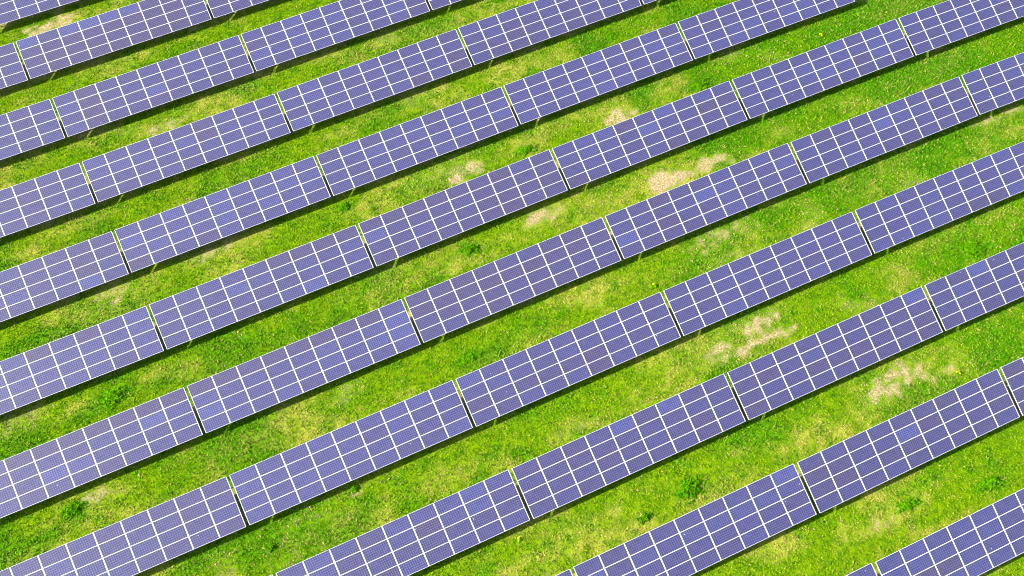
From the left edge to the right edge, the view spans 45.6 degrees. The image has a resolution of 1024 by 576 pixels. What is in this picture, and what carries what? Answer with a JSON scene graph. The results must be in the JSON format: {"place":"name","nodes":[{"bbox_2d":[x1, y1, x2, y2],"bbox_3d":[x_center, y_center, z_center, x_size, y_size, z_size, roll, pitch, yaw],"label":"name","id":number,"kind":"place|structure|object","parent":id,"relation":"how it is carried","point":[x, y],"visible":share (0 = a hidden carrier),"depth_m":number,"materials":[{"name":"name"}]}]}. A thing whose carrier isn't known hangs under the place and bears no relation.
{"place":"outdoors","nodes":[
{"label":"outdoors","id":0,"kind":"place"},
{"bbox_2d":[0,0,1023,575],"bbox_3d":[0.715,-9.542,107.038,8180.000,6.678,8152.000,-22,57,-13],"label":"ground","id":1,"kind":"structure","parent":0,"point":[682,174],"depth_m":98.68,"materials":[{"name":"green plant"}]},
{"bbox_2d":[0,43,27,88],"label":"solar table","id":2,"kind":"object","parent":1,"relation":"on","point":[12,71],"visible":1,"depth_m":113.72,"materials":[{"name":"glass"}]},
{"bbox_2d":[0,99,64,159],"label":"solar table","id":3,"kind":"object","parent":1,"relation":"on","point":[27,131],"visible":1,"depth_m":109.25,"materials":[{"name":"glass"}]},
{"bbox_2d":[0,0,77,24],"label":"solar table","id":4,"kind":"object","parent":1,"relation":"on","point":[10,10],"visible":1,"depth_m":118.53,"materials":[{"name":"glass"}]},
{"bbox_2d":[0,163,94,236],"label":"solar table","id":5,"kind":"object","parent":1,"relation":"on","point":[46,199],"visible":1,"depth_m":104.61,"materials":[{"name":"glass"}]},
{"bbox_2d":[0,231,128,321],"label":"solar table","id":6,"kind":"object","parent":1,"relation":"on","point":[71,270],"visible":1,"depth_m":99.98,"materials":[{"name":"glass"}]},
{"bbox_2d":[60,501,87,522],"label":"weed clump","id":7,"kind":"object","parent":1,"relation":"on","point":[69,509],"visible":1,"depth_m":89.56,"materials":[{"name":"green plant"}]},
{"bbox_2d":[0,306,163,414],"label":"solar table","id":8,"kind":"object","parent":1,"relation":"on","point":[53,367],"visible":1,"depth_m":95.26,"materials":[{"name":"glass"}]},
{"bbox_2d":[0,387,202,517],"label":"solar table","id":9,"kind":"object","parent":1,"relation":"on","point":[28,477],"visible":1,"depth_m":90.52,"materials":[{"name":"glass"}]},
{"bbox_2d":[96,385,125,411],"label":"weed clump","id":10,"kind":"object","parent":1,"relation":"on","point":[108,397],"visible":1,"depth_m":95.01,"materials":[{"name":"green plant"}]},
{"bbox_2d":[16,0,210,78],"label":"solar table","id":11,"kind":"object","parent":1,"relation":"on","point":[44,53],"visible":1,"depth_m":115.85,"materials":[{"name":"glass"}]},
{"bbox_2d":[0,477,245,575],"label":"solar table","id":12,"kind":"object","parent":1,"relation":"on","point":[198,528],"visible":1,"depth_m":86.26,"materials":[{"name":"glass"}]},
{"bbox_2d":[52,35,253,136],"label":"solar table","id":13,"kind":"object","parent":1,"relation":"on","point":[202,68],"visible":1,"depth_m":111.83,"materials":[{"name":"glass"}]},
{"bbox_2d":[82,94,290,201],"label":"solar table","id":14,"kind":"object","parent":1,"relation":"on","point":[119,171],"visible":1,"depth_m":107.45,"materials":[{"name":"glass"}]},
{"bbox_2d":[114,156,330,271],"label":"solar table","id":15,"kind":"object","parent":1,"relation":"on","point":[304,185],"visible":1,"depth_m":103.05,"materials":[{"name":"glass"}]},
{"bbox_2d":[207,0,267,17],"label":"solar table","id":16,"kind":"object","parent":1,"relation":"on","point":[218,8],"visible":1,"depth_m":118.37,"materials":[{"name":"glass"}]},
{"bbox_2d":[149,225,373,348],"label":"solar table","id":17,"kind":"object","parent":1,"relation":"on","point":[274,281],"visible":1,"depth_m":98.61,"materials":[{"name":"glass"}]},
{"bbox_2d":[264,543,276,554],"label":"weed clump","id":18,"kind":"object","parent":1,"relation":"on","point":[270,547],"visible":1,"depth_m":87.31,"materials":[{"name":"green plant"}]},
{"bbox_2d":[187,299,419,432],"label":"solar table","id":19,"kind":"object","parent":1,"relation":"on","point":[360,337],"visible":1,"depth_m":94.15,"materials":[{"name":"glass"}]},
{"bbox_2d":[241,0,429,70],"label":"solar table","id":20,"kind":"object","parent":1,"relation":"on","point":[305,33],"visible":1,"depth_m":115.56,"materials":[{"name":"glass"}]},
{"bbox_2d":[338,202,349,210],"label":"weed clump","id":21,"kind":"object","parent":1,"relation":"on","point":[343,206],"visible":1,"depth_m":105.18,"materials":[{"name":"green plant"}]},
{"bbox_2d":[229,380,472,524],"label":"solar table","id":22,"kind":"object","parent":1,"relation":"on","point":[354,454],"visible":1,"depth_m":89.66,"materials":[{"name":"glass"}]},
{"bbox_2d":[350,485,358,492],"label":"weed clump","id":23,"kind":"object","parent":1,"relation":"on","point":[355,488],"visible":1,"depth_m":89.79,"materials":[{"name":"green plant"}]},
{"bbox_2d":[277,29,471,130],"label":"solar table","id":24,"kind":"object","parent":1,"relation":"on","point":[325,97],"visible":1,"depth_m":111.38,"materials":[{"name":"glass"}]},
{"bbox_2d":[276,470,529,575],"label":"solar table","id":25,"kind":"object","parent":1,"relation":"on","point":[502,516],"visible":1,"depth_m":85.65,"materials":[{"name":"glass"}]},
{"bbox_2d":[316,87,517,195],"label":"solar table","id":26,"kind":"object","parent":1,"relation":"on","point":[380,154],"visible":1,"depth_m":106.96,"materials":[{"name":"glass"}]},
{"bbox_2d":[428,0,460,9],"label":"solar table","id":27,"kind":"object","parent":1,"relation":"on","point":[435,4],"visible":1,"depth_m":117.97,"materials":[{"name":"glass"}]},
{"bbox_2d":[359,150,566,265],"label":"solar table","id":28,"kind":"object","parent":1,"relation":"on","point":[445,214],"visible":1,"depth_m":102.49,"materials":[{"name":"glass"}]},
{"bbox_2d":[457,243,480,255],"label":"weed clump","id":29,"kind":"object","parent":1,"relation":"on","point":[468,248],"visible":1,"depth_m":101.99,"materials":[{"name":"green plant"}]},
{"bbox_2d":[457,351,483,366],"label":"weed clump","id":30,"kind":"object","parent":1,"relation":"on","point":[469,356],"visible":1,"depth_m":95.89,"materials":[{"name":"green plant"}]},
{"bbox_2d":[405,218,620,342],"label":"solar table","id":31,"kind":"object","parent":1,"relation":"on","point":[435,311],"visible":1,"depth_m":98.04,"materials":[{"name":"glass"}]},
{"bbox_2d":[513,536,524,543],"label":"dandelion plant","id":32,"kind":"object","parent":1,"relation":"on","point":[519,539],"visible":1,"depth_m":87.04,"materials":[{"name":"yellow plant"}]},
{"bbox_2d":[513,145,534,155],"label":"weed clump","id":33,"kind":"object","parent":1,"relation":"on","point":[526,148],"visible":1,"depth_m":108.03,"materials":[{"name":"green plant"}]},
{"bbox_2d":[458,0,640,64],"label":"solar table","id":34,"kind":"object","parent":1,"relation":"on","point":[508,31],"visible":1,"depth_m":114.99,"materials":[{"name":"glass"}]},
{"bbox_2d":[556,569,572,575],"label":"solar table","id":35,"kind":"object","parent":1,"relation":"on","point":[567,572],"visible":1,"depth_m":82.86,"materials":[{"name":"glass"}]},
{"bbox_2d":[456,292,680,425],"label":"solar table","id":36,"kind":"object","parent":1,"relation":"on","point":[534,366],"visible":1,"depth_m":93.60,"materials":[{"name":"glass"}]},
{"bbox_2d":[504,23,692,123],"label":"solar table","id":37,"kind":"object","parent":1,"relation":"on","point":[573,82],"visible":1,"depth_m":110.94,"materials":[{"name":"glass"}]},
{"bbox_2d":[512,374,744,518],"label":"solar table","id":38,"kind":"object","parent":1,"relation":"on","point":[636,440],"visible":1,"depth_m":89.18,"materials":[{"name":"glass"}]},
{"bbox_2d":[637,511,653,525],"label":"weed clump","id":39,"kind":"object","parent":1,"relation":"on","point":[645,516],"visible":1,"depth_m":87.62,"materials":[{"name":"green plant"}]},
{"bbox_2d":[642,0,655,3],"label":"solar table","id":40,"kind":"object","parent":1,"relation":"on","point":[646,1],"visible":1,"depth_m":117.41,"materials":[{"name":"glass"}]},
{"bbox_2d":[552,81,746,188],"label":"solar table","id":41,"kind":"object","parent":1,"relation":"on","point":[634,140],"visible":1,"depth_m":106.48,"materials":[{"name":"glass"}]},
{"bbox_2d":[674,476,703,505],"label":"weed clump","id":42,"kind":"object","parent":1,"relation":"on","point":[695,491],"visible":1,"depth_m":88.76,"materials":[{"name":"green plant"}]},
{"bbox_2d":[573,464,815,575],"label":"solar table","id":43,"kind":"object","parent":1,"relation":"on","point":[757,511],"visible":1,"depth_m":85.11,"materials":[{"name":"glass"}]},
{"bbox_2d":[688,81,710,91],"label":"weed clump","id":44,"kind":"object","parent":1,"relation":"on","point":[697,87],"visible":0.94,"depth_m":111.86,"materials":[{"name":"green plant"}]},
{"bbox_2d":[605,143,806,258],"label":"solar table","id":45,"kind":"object","parent":1,"relation":"on","point":[686,208],"visible":1,"depth_m":102.02,"materials":[{"name":"glass"}]},
{"bbox_2d":[678,0,854,58],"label":"solar table","id":46,"kind":"object","parent":1,"relation":"on","point":[721,27],"visible":1,"depth_m":114.51,"materials":[{"name":"glass"}]},
{"bbox_2d":[664,212,871,335],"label":"solar table","id":47,"kind":"object","parent":1,"relation":"on","point":[803,255],"visible":1,"depth_m":97.62,"materials":[{"name":"glass"}]},
{"bbox_2d":[732,19,912,118],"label":"solar table","id":48,"kind":"object","parent":1,"relation":"on","point":[809,73],"visible":1,"depth_m":110.61,"materials":[{"name":"glass"}]},
{"bbox_2d":[727,287,942,419],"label":"solar table","id":49,"kind":"object","parent":1,"relation":"on","point":[846,342],"visible":1,"depth_m":93.21,"materials":[{"name":"glass"}]},
{"bbox_2d":[846,563,879,575],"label":"solar table","id":50,"kind":"object","parent":1,"relation":"on","point":[868,570],"visible":1,"depth_m":82.47,"materials":[{"name":"glass"}]},
{"bbox_2d":[791,77,977,182],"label":"solar table","id":51,"kind":"object","parent":1,"relation":"on","point":[902,122],"visible":1,"depth_m":106.16,"materials":[{"name":"glass"}]},
{"bbox_2d":[797,369,1019,512],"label":"solar table","id":52,"kind":"object","parent":1,"relation":"on","point":[859,463],"visible":1,"depth_m":88.83,"materials":[{"name":"glass"}]},
{"bbox_2d":[896,497,920,513],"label":"weed clump","id":53,"kind":"object","parent":1,"relation":"on","point":[908,505],"visible":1,"depth_m":87.69,"materials":[{"name":"green plant"}]},
{"bbox_2d":[855,141,1023,252],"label":"solar table","id":54,"kind":"object","parent":1,"relation":"on","point":[980,183],"visible":1,"depth_m":101.62,"materials":[{"name":"glass"}]},
{"bbox_2d":[876,488,1023,575],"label":"solar table","id":55,"kind":"object","parent":1,"relation":"on","point":[983,540],"visible":1,"depth_m":84.11,"materials":[{"name":"glass"}]},
{"bbox_2d":[899,0,1023,54],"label":"solar table","id":56,"kind":"object","parent":1,"relation":"on","point":[937,25],"visible":1,"depth_m":114.20,"materials":[{"name":"glass"}]},
{"bbox_2d":[958,241,984,259],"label":"weed clump","id":57,"kind":"object","parent":1,"relation":"on","point":[971,252],"visible":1,"depth_m":100.50,"materials":[{"name":"green plant"}]},
{"bbox_2d":[925,242,1023,330],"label":"solar table","id":58,"kind":"object","parent":1,"relation":"on","point":[949,291],"visible":1,"depth_m":96.40,"materials":[{"name":"glass"}]},
{"bbox_2d":[977,476,1004,490],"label":"weed clump","id":59,"kind":"object","parent":1,"relation":"on","point":[989,484],"visible":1,"depth_m":88.52,"materials":[{"name":"green plant"}]},
{"bbox_2d":[962,52,1023,113],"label":"solar table","id":60,"kind":"object","parent":1,"relation":"on","point":[995,85],"visible":1,"depth_m":109.15,"materials":[{"name":"glass"}]},
{"bbox_2d":[1001,357,1023,415],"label":"solar table","id":61,"kind":"object","parent":1,"relation":"on","point":[1013,372],"visible":0.98,"depth_m":91.24,"materials":[{"name":"glass"}]}
]}

